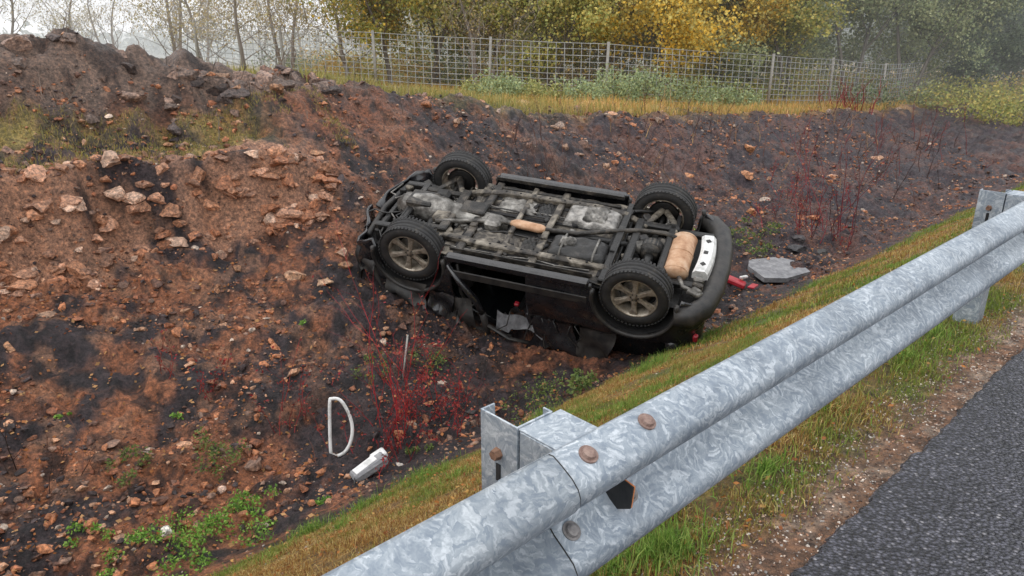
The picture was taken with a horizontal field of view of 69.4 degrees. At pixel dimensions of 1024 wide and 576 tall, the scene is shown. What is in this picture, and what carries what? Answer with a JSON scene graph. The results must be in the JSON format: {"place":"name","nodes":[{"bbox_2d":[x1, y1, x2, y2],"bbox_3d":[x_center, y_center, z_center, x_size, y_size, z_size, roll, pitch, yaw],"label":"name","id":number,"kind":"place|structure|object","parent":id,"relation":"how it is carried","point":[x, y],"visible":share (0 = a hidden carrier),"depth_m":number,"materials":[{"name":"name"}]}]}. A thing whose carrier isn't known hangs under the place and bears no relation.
{"place":"outdoors","nodes":[
{"label":"outdoors","id":0,"kind":"place"},
{"bbox_2d":[0,0,359,32],"label":"sky","id":1,"kind":"structure","parent":0,"point":[6,25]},
{"bbox_2d":[0,27,1023,575],"bbox_3d":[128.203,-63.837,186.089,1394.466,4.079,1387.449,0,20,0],"label":"ground","id":2,"kind":"structure","parent":0,"point":[78,357],"depth_m":8.71,"materials":[{"name":"soil"}]},
{"bbox_2d":[0,0,62,33],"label":"bare tree","id":3,"kind":"object","parent":2,"relation":"on","point":[12,11],"visible":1,"depth_m":31.46,"materials":[{"name":"grey plant"}]},
{"bbox_2d":[13,0,94,36],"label":"bare tree","id":4,"kind":"object","parent":2,"relation":"on","point":[53,16],"visible":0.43,"depth_m":55.95,"materials":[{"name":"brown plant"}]},
{"bbox_2d":[16,413,98,493],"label":"bare shrub","id":5,"kind":"object","parent":2,"relation":"on","point":[75,453],"visible":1,"depth_m":6.25,"materials":[{"name":"brown plant"}]},
{"bbox_2d":[13,0,116,38],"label":"bare tree","id":6,"kind":"object","parent":2,"relation":"on","point":[69,21],"visible":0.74,"depth_m":33.77,"materials":[{"name":"grey plant"}]},
{"bbox_2d":[63,521,114,547],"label":"green weed","id":7,"kind":"object","parent":2,"relation":"on","point":[83,530],"visible":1,"depth_m":5.76,"materials":[{"name":"green plant"}]},
{"bbox_2d":[62,0,142,48],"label":"bare tree","id":8,"kind":"object","parent":2,"relation":"on","point":[100,24],"visible":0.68,"depth_m":42.21,"materials":[{"name":"grey plant"}]},
{"bbox_2d":[105,444,153,487],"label":"green weed","id":9,"kind":"object","parent":2,"relation":"on","point":[146,455],"visible":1,"depth_m":6.48,"materials":[{"name":"green plant"}]},
{"bbox_2d":[96,521,165,575],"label":"green weed","id":10,"kind":"object","parent":2,"relation":"on","point":[140,535],"visible":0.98,"depth_m":5.60,"materials":[{"name":"green plant"}]},
{"bbox_2d":[29,1,280,146],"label":"bare shrub","id":11,"kind":"object","parent":2,"relation":"on","point":[166,64],"visible":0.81,"depth_m":10.29,"materials":[{"name":"brown plant"}]},
{"bbox_2d":[0,144,323,182],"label":"limestone ledge","id":12,"kind":"object","parent":2,"relation":"on","point":[109,158],"visible":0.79,"depth_m":9.19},
{"bbox_2d":[111,0,212,49],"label":"bare tree","id":13,"kind":"object","parent":2,"relation":"on","point":[177,48],"visible":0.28,"depth_m":51.82,"materials":[{"name":"grey plant"}]},
{"bbox_2d":[85,0,239,54],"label":"bare tree","id":14,"kind":"object","parent":2,"relation":"on","point":[172,35],"visible":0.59,"depth_m":31.17,"materials":[{"name":"grey plant"}]},
{"bbox_2d":[0,155,337,259],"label":"limestone ledge","id":15,"kind":"object","parent":2,"relation":"on","point":[228,185],"visible":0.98,"depth_m":8.97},
{"bbox_2d":[0,207,340,296],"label":"limestone ledge","id":16,"kind":"object","parent":2,"relation":"on","point":[321,216],"visible":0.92,"depth_m":8.79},
{"bbox_2d":[0,32,341,135],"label":"crest rocks","id":17,"kind":"object","parent":2,"relation":"on","point":[223,93],"visible":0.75,"depth_m":10.58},
{"bbox_2d":[0,177,344,290],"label":"limestone ledge","id":18,"kind":"object","parent":2,"relation":"on","point":[28,278],"visible":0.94,"depth_m":9.10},
{"bbox_2d":[0,86,358,172],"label":"ledge grass","id":19,"kind":"structure","parent":2,"relation":"on","point":[202,146],"depth_m":9.64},
{"bbox_2d":[146,545,217,575],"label":"green weed","id":20,"kind":"object","parent":2,"relation":"on","point":[164,566],"visible":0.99,"depth_m":5.33,"materials":[{"name":"green plant"}]},
{"bbox_2d":[151,329,232,400],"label":"red shrub","id":21,"kind":"object","parent":2,"relation":"on","point":[220,359],"visible":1,"depth_m":7.41,"materials":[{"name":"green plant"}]},
{"bbox_2d":[112,0,272,60],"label":"bare tree","id":22,"kind":"object","parent":2,"relation":"on","point":[175,19],"visible":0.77,"depth_m":27.81,"materials":[{"name":"grey plant"}]},
{"bbox_2d":[155,504,235,557],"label":"green weed","id":23,"kind":"object","parent":2,"relation":"on","point":[207,530],"visible":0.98,"depth_m":5.78,"materials":[{"name":"green plant"}]},
{"bbox_2d":[166,0,240,61],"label":"bare tree","id":24,"kind":"object","parent":2,"relation":"on","point":[204,28],"visible":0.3,"depth_m":41.34,"materials":[{"name":"grey plant"}]},
{"bbox_2d":[192,425,250,480],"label":"green weed","id":25,"kind":"object","parent":2,"relation":"on","point":[212,453],"visible":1,"depth_m":6.60,"materials":[{"name":"green plant"}]},
{"bbox_2d":[131,0,326,69],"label":"bare tree","id":26,"kind":"object","parent":2,"relation":"on","point":[236,32],"visible":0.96,"depth_m":25.27,"materials":[{"name":"brown plant"}]},
{"bbox_2d":[191,501,276,547],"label":"green weed","id":27,"kind":"object","parent":2,"relation":"on","point":[199,527],"visible":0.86,"depth_m":5.83,"materials":[{"name":"green plant"}]},
{"bbox_2d":[216,483,281,515],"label":"green weed","id":28,"kind":"object","parent":2,"relation":"on","point":[240,502],"visible":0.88,"depth_m":6.15,"materials":[{"name":"green plant"}]},
{"bbox_2d":[193,0,331,70],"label":"bare tree","id":29,"kind":"object","parent":2,"relation":"on","point":[291,48],"visible":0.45,"depth_m":30.39,"materials":[{"name":"grey plant"}]},
{"bbox_2d":[226,0,301,64],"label":"bare tree","id":30,"kind":"object","parent":2,"relation":"on","point":[254,8],"visible":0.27,"depth_m":56.60,"materials":[{"name":"grey plant"}]},
{"bbox_2d":[250,334,321,434],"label":"red shrub","id":31,"kind":"object","parent":2,"relation":"on","point":[302,383],"visible":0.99,"depth_m":7.25,"materials":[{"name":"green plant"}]},
{"bbox_2d":[241,0,346,57],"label":"bare tree","id":32,"kind":"object","parent":2,"relation":"on","point":[300,50],"visible":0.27,"depth_m":49.10,"materials":[{"name":"grey plant"}]},
{"bbox_2d":[135,34,468,176],"bbox_3d":[-2.986,-3.193,12.451,4.528,2.095,4.044,0,20,0],"label":"bare shrub","id":33,"kind":"object","parent":2,"relation":"on","point":[239,68],"visible":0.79,"depth_m":11.92,"materials":[{"name":"brown plant"}]},
{"bbox_2d":[271,505,353,546],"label":"grass tuft","id":34,"kind":"object","parent":2,"relation":"on","point":[314,526],"visible":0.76,"depth_m":5.25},
{"bbox_2d":[1,65,650,352],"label":"boulders","id":35,"kind":"object","parent":2,"relation":"on","point":[10,348],"visible":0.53,"depth_m":10.58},
{"bbox_2d":[252,0,418,76],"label":"bare tree","id":36,"kind":"object","parent":2,"relation":"on","point":[340,41],"visible":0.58,"depth_m":25.64,"materials":[{"name":"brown plant"}]},
{"bbox_2d":[328,397,353,456],"bbox_3d":[-1.590,1.296,6.879,0.243,0.560,0.168,0,20,0],"label":"white trim ring","id":37,"kind":"object","parent":2,"relation":"on","point":[344,405],"depth_m":6.87,"materials":[{"name":"plastic"}]},
{"bbox_2d":[286,0,428,84],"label":"oak tree","id":38,"kind":"object","parent":2,"relation":"on","point":[372,15],"visible":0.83,"depth_m":26.13,"materials":[{"name":"yellow plant"}]},
{"bbox_2d":[301,374,425,478],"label":"red shrub","id":39,"kind":"object","parent":2,"relation":"on","point":[390,441],"visible":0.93,"depth_m":6.91,"materials":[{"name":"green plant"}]},
{"bbox_2d":[333,485,399,519],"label":"grass tuft","id":40,"kind":"object","parent":2,"relation":"on","point":[367,502],"visible":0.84,"depth_m":5.39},
{"bbox_2d":[349,448,388,485],"bbox_3d":[-1.276,1.590,6.577,0.405,0.187,0.208,-15,24,-36],"label":"broken light unit","id":41,"kind":"object","parent":2,"relation":"on","point":[363,470],"visible":0.94,"depth_m":6.52,"materials":[{"name":"plastic"}]},
{"bbox_2d":[350,350,389,385],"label":"green weed","id":42,"kind":"object","parent":2,"relation":"on","point":[367,357],"visible":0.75,"depth_m":7.82,"materials":[{"name":"green plant"}]},
{"bbox_2d":[312,219,467,452],"bbox_3d":[-1.203,0.520,6.918,0.975,2.054,1.674,-12,23,-30],"label":"red shrub","id":43,"kind":"object","parent":2,"relation":"on","point":[397,408],"visible":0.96,"depth_m":6.92,"materials":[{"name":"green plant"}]},
{"bbox_2d":[356,1,457,53],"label":"oak tree","id":44,"kind":"object","parent":2,"relation":"on","point":[427,28],"visible":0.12,"depth_m":41.04,"materials":[{"name":"yellow plant"}]},
{"bbox_2d":[332,330,484,447],"bbox_3d":[-0.881,1.035,7.252,1.331,0.883,1.230,13,23,33],"label":"red shrub","id":45,"kind":"object","parent":2,"relation":"on","point":[440,400],"visible":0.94,"depth_m":7.29,"materials":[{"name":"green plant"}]},
{"bbox_2d":[360,451,467,494],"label":"grass tuft","id":46,"kind":"object","parent":2,"relation":"on","point":[415,474],"visible":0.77,"depth_m":6.01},
{"bbox_2d":[357,0,526,88],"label":"oak tree","id":47,"kind":"object","parent":2,"relation":"on","point":[424,11],"visible":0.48,"depth_m":27.72,"materials":[{"name":"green plant"}]},
{"bbox_2d":[0,163,941,575],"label":"fallen leaves","id":48,"kind":"object","parent":2,"relation":"on","point":[118,521],"visible":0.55,"depth_m":7.44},
{"bbox_2d":[416,0,531,79],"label":"oak tree","id":49,"kind":"object","parent":2,"relation":"on","point":[494,35],"visible":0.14,"depth_m":28.02,"materials":[{"name":"yellow plant"}]},
{"bbox_2d":[457,76,513,96],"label":"broom bush","id":50,"kind":"object","parent":2,"relation":"on","point":[469,83],"visible":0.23,"depth_m":22.13,"materials":[{"name":"green plant"}]},
{"bbox_2d":[420,0,565,83],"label":"bare tree","id":51,"kind":"object","parent":2,"relation":"on","point":[473,42],"visible":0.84,"depth_m":25.25,"materials":[{"name":"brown plant"}]},
{"bbox_2d":[468,67,525,98],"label":"broom bush","id":52,"kind":"object","parent":2,"relation":"on","point":[515,84],"visible":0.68,"depth_m":21.28,"materials":[{"name":"green plant"}]},
{"bbox_2d":[448,352,545,426],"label":"bramble","id":53,"kind":"object","parent":2,"relation":"on","point":[490,395],"visible":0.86,"depth_m":7.27,"materials":[{"name":"red plant"}]},
{"bbox_2d":[0,7,994,66],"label":"distant wood","id":54,"kind":"object","parent":2,"relation":"on","point":[149,47],"visible":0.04,"depth_m":88.67,"materials":[{"name":"grey plant"}]},
{"bbox_2d":[130,144,883,542],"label":"stones","id":55,"kind":"object","parent":2,"relation":"on","point":[290,274],"visible":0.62,"depth_m":12.89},
{"bbox_2d":[0,70,1018,575],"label":"rubble rocks","id":56,"kind":"object","parent":2,"relation":"on","point":[248,466],"visible":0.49,"depth_m":8.78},
{"bbox_2d":[0,32,1023,575],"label":"rubble","id":57,"kind":"object","parent":2,"relation":"on","point":[68,502],"visible":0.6,"depth_m":8.06,"materials":[{"name":"stone"}]},
{"bbox_2d":[501,370,567,420],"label":"green weed","id":58,"kind":"object","parent":2,"relation":"on","point":[541,392],"visible":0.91,"depth_m":7.50,"materials":[{"name":"green plant"}]},
{"bbox_2d":[512,73,569,100],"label":"broom bush","id":59,"kind":"object","parent":2,"relation":"on","point":[533,86],"visible":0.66,"depth_m":21.62,"materials":[{"name":"green plant"}]},
{"bbox_2d":[355,150,732,358],"bbox_3d":[0.329,-0.349,9.528,4.745,1.739,2.102,12,43,17],"label":"overturned suv","id":60,"kind":"object","parent":2,"relation":"on","point":[588,272],"visible":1,"depth_m":8.97,"materials":[{"name":"black paint"}]},
{"bbox_2d":[498,91,608,187],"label":"bare shrub","id":61,"kind":"object","parent":2,"relation":"on","point":[534,157],"visible":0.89,"depth_m":13.12,"materials":[{"name":"brown plant"}]},
{"bbox_2d":[458,0,649,87],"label":"oak tree","id":62,"kind":"object","parent":2,"relation":"on","point":[570,8],"visible":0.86,"depth_m":25.77,"materials":[{"name":"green plant"}]},
{"bbox_2d":[481,0,629,89],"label":"oak tree","id":63,"kind":"object","parent":2,"relation":"on","point":[593,67],"visible":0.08,"depth_m":32.13,"materials":[{"name":"yellow plant"}]},
{"bbox_2d":[550,73,611,100],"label":"broom bush","id":64,"kind":"object","parent":2,"relation":"on","point":[585,91],"visible":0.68,"depth_m":21.74,"materials":[{"name":"green plant"}]},
{"bbox_2d":[566,367,598,396],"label":"green weed","id":65,"kind":"object","parent":2,"relation":"on","point":[578,380],"visible":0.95,"depth_m":7.60,"materials":[{"name":"green plant"}]},
{"bbox_2d":[534,0,663,92],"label":"bare tree","id":66,"kind":"object","parent":2,"relation":"on","point":[604,59],"visible":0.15,"depth_m":28.01,"materials":[{"name":"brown plant"}]},
{"bbox_2d":[189,216,1023,575],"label":"fallen leaves","id":67,"kind":"object","parent":2,"relation":"on","point":[609,400],"visible":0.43,"depth_m":4.51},
{"bbox_2d":[192,19,1023,105],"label":"wire fence","id":68,"kind":"object","parent":2,"relation":"on","point":[607,56],"visible":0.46,"depth_m":25.04,"materials":[{"name":"grey metal"}]},
{"bbox_2d":[206,58,1022,116],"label":"field grass","id":69,"kind":"structure","parent":2,"relation":"on","point":[445,90],"depth_m":19.57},
{"bbox_2d":[490,86,738,180],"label":"dry stalks","id":70,"kind":"object","parent":2,"relation":"on","point":[627,120],"visible":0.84,"depth_m":16.88,"materials":[{"name":"brown plant"}]},
{"bbox_2d":[209,264,1023,575],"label":"grass verge","id":71,"kind":"object","parent":2,"relation":"on","point":[409,492],"depth_m":4.07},
{"bbox_2d":[592,63,643,104],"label":"broom bush","id":72,"kind":"object","parent":2,"relation":"on","point":[625,87],"visible":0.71,"depth_m":22.71,"materials":[{"name":"green plant"}]},
{"bbox_2d":[532,0,720,88],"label":"oak tree","id":73,"kind":"object","parent":2,"relation":"on","point":[627,55],"visible":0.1,"depth_m":30.11,"materials":[{"name":"yellow plant"}]},
{"bbox_2d":[557,75,702,179],"bbox_3d":[2.659,-3.354,15.667,3.230,2.077,2.738,-12,23,-31],"label":"bare shrub","id":74,"kind":"object","parent":2,"relation":"on","point":[641,160],"visible":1,"depth_m":15.35,"materials":[{"name":"brown plant"}]},
{"bbox_2d":[591,522,681,575],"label":"grass tuft","id":75,"kind":"object","parent":2,"relation":"on","point":[610,568],"visible":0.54,"depth_m":2.20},
{"bbox_2d":[251,43,1023,127],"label":"scrub hedge","id":76,"kind":"object","parent":2,"relation":"on","point":[1010,104],"visible":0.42,"depth_m":30.09,"materials":[{"name":"green plant"}]},
{"bbox_2d":[630,61,681,102],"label":"broom bush","id":77,"kind":"object","parent":2,"relation":"on","point":[659,86],"visible":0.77,"depth_m":23.34,"materials":[{"name":"green plant"}]},
{"bbox_2d":[564,0,755,96],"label":"yellow oak tree","id":78,"kind":"object","parent":2,"relation":"on","point":[676,21],"visible":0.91,"depth_m":25.44,"materials":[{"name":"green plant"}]},
{"bbox_2d":[322,189,1023,575],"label":"guardrail","id":79,"kind":"object","parent":2,"relation":"on","point":[562,493],"visible":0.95,"depth_m":1.69,"materials":[{"name":"metal"}]},
{"bbox_2d":[607,0,743,75],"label":"oak tree","id":80,"kind":"object","parent":2,"relation":"on","point":[651,27],"visible":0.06,"depth_m":30.93,"materials":[{"name":"yellow plant"}]},
{"bbox_2d":[597,498,763,575],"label":"grass tuft","id":81,"kind":"object","parent":2,"relation":"on","point":[669,542],"visible":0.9,"depth_m":2.26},
{"bbox_2d":[668,74,724,106],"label":"broom bush","id":82,"kind":"object","parent":2,"relation":"on","point":[705,97],"visible":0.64,"depth_m":24.14,"materials":[{"name":"green plant"}]},
{"bbox_2d":[625,73,767,168],"bbox_3d":[4.555,-4.249,18.134,3.327,2.375,3.609,0,20,0],"label":"bare shrub","id":83,"kind":"object","parent":2,"relation":"on","point":[688,112],"visible":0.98,"depth_m":17.92,"materials":[{"name":"brown plant"}]},
{"bbox_2d":[456,93,968,128],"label":"edge rocks","id":84,"kind":"object","parent":2,"relation":"on","point":[560,125],"visible":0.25,"depth_m":17.50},
{"bbox_2d":[648,0,820,95],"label":"yellow oak tree","id":85,"kind":"object","parent":2,"relation":"on","point":[760,25],"visible":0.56,"depth_m":27.77,"materials":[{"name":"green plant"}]},
{"bbox_2d":[717,78,766,106],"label":"broom bush","id":86,"kind":"object","parent":2,"relation":"on","point":[732,97],"visible":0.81,"depth_m":24.87,"materials":[{"name":"green plant"}]},
{"bbox_2d":[727,275,757,288],"bbox_3d":[3.547,-0.102,11.497,0.542,0.172,0.308,10,22,27],"label":"tail light debris","id":87,"kind":"object","parent":2,"relation":"on","point":[737,282],"visible":0.87,"depth_m":11.42,"materials":[{"name":"red plastic"}]},
{"bbox_2d":[729,226,777,257],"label":"green weed","id":88,"kind":"object","parent":2,"relation":"on","point":[758,247],"visible":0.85,"depth_m":12.76,"materials":[{"name":"green plant"}]},
{"bbox_2d":[668,0,857,90],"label":"oak tree","id":89,"kind":"object","parent":2,"relation":"on","point":[815,28],"visible":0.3,"depth_m":28.61,"materials":[{"name":"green plant"}]},
{"bbox_2d":[711,442,836,495],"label":"grass tuft","id":90,"kind":"object","parent":2,"relation":"on","point":[764,467],"visible":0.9,"depth_m":2.69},
{"bbox_2d":[748,257,809,282],"bbox_3d":[4.363,-0.302,12.178,0.999,0.202,0.727,-6,20,-17],"label":"grey panel","id":91,"kind":"object","parent":2,"relation":"on","point":[775,269],"visible":0.96,"depth_m":12.06,"materials":[{"name":"plastic"}]},
{"bbox_2d":[685,0,878,99],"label":"grey green tree","id":92,"kind":"object","parent":2,"relation":"on","point":[741,48],"visible":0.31,"depth_m":29.44,"materials":[{"name":"green plant"}]},
{"bbox_2d":[748,170,856,252],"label":"red shrub","id":93,"kind":"object","parent":2,"relation":"on","point":[799,222],"visible":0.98,"depth_m":13.57,"materials":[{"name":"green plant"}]},
{"bbox_2d":[765,150,854,224],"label":"red shrub","id":94,"kind":"object","parent":2,"relation":"on","point":[804,186],"visible":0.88,"depth_m":15.72,"materials":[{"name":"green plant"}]},
{"bbox_2d":[635,181,1023,364],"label":"grass verge","id":95,"kind":"object","parent":2,"relation":"on","point":[852,279],"depth_m":8.66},
{"bbox_2d":[784,384,899,453],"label":"grass tuft","id":96,"kind":"object","parent":2,"relation":"on","point":[825,407],"visible":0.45,"depth_m":3.11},
{"bbox_2d":[753,0,941,84],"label":"grey green tree","id":97,"kind":"object","parent":2,"relation":"on","point":[873,32],"visible":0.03,"depth_m":38.68,"materials":[{"name":"green plant"}]},
{"bbox_2d":[738,0,959,89],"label":"grey green tree","id":98,"kind":"object","parent":2,"relation":"on","point":[875,13],"visible":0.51,"depth_m":32.40,"materials":[{"name":"green plant"}]},
{"bbox_2d":[759,108,939,201],"bbox_3d":[8.576,-3.460,18.429,4.598,1.905,4.262,0,20,0],"label":"bare shrub","id":99,"kind":"object","parent":2,"relation":"on","point":[835,149],"visible":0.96,"depth_m":18.77,"materials":[{"name":"brown plant"}]},
{"bbox_2d":[817,76,886,114],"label":"red shrub","id":100,"kind":"object","parent":2,"relation":"on","point":[844,98],"visible":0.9,"depth_m":25.97,"materials":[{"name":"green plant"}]},
{"bbox_2d":[789,107,930,240],"bbox_3d":[6.132,-2.015,13.271,2.447,2.500,1.375,5,20,13],"label":"red shrub","id":101,"kind":"object","parent":2,"relation":"on","point":[837,210],"visible":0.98,"depth_m":13.41,"materials":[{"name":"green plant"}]},
{"bbox_2d":[792,0,1023,102],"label":"grey green tree","id":102,"kind":"object","parent":2,"relation":"on","point":[920,25],"visible":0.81,"depth_m":32.07,"materials":[{"name":"green plant"}]},
{"bbox_2d":[828,74,993,177],"bbox_3d":[11.955,-4.873,21.720,4.099,2.398,5.920,-4,20,-12],"label":"bare shrub","id":103,"kind":"object","parent":2,"relation":"on","point":[925,112],"visible":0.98,"depth_m":21.76,"materials":[{"name":"brown plant"}]},
{"bbox_2d":[867,0,958,84],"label":"dark green tree","id":104,"kind":"object","parent":2,"relation":"on","point":[894,23],"visible":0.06,"depth_m":43.68,"materials":[{"name":"green plant"}]},
{"bbox_2d":[878,331,970,383],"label":"grass tuft","id":105,"kind":"object","parent":2,"relation":"on","point":[908,354],"visible":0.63,"depth_m":3.61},
{"bbox_2d":[912,317,1009,350],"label":"grass tuft","id":106,"kind":"object","parent":2,"relation":"on","point":[935,332],"visible":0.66,"depth_m":3.91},
{"bbox_2d":[921,0,1023,95],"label":"dark green tree","id":107,"kind":"object","parent":2,"relation":"on","point":[1008,47],"visible":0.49,"depth_m":33.69,"materials":[{"name":"green plant"}]},
{"bbox_2d":[986,5,1023,94],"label":"dark green tree","id":108,"kind":"object","parent":2,"relation":"on","point":[1005,30],"visible":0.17,"depth_m":36.83,"materials":[{"name":"green plant"}]},
{"bbox_2d":[637,280,1023,575],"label":"gravel","id":109,"kind":"structure","parent":0,"point":[831,498],"depth_m":2.71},
{"bbox_2d":[790,348,1023,575],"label":"road","id":110,"kind":"structure","parent":0,"point":[948,500],"depth_m":2.44,"materials":[{"name":"asphalt"}]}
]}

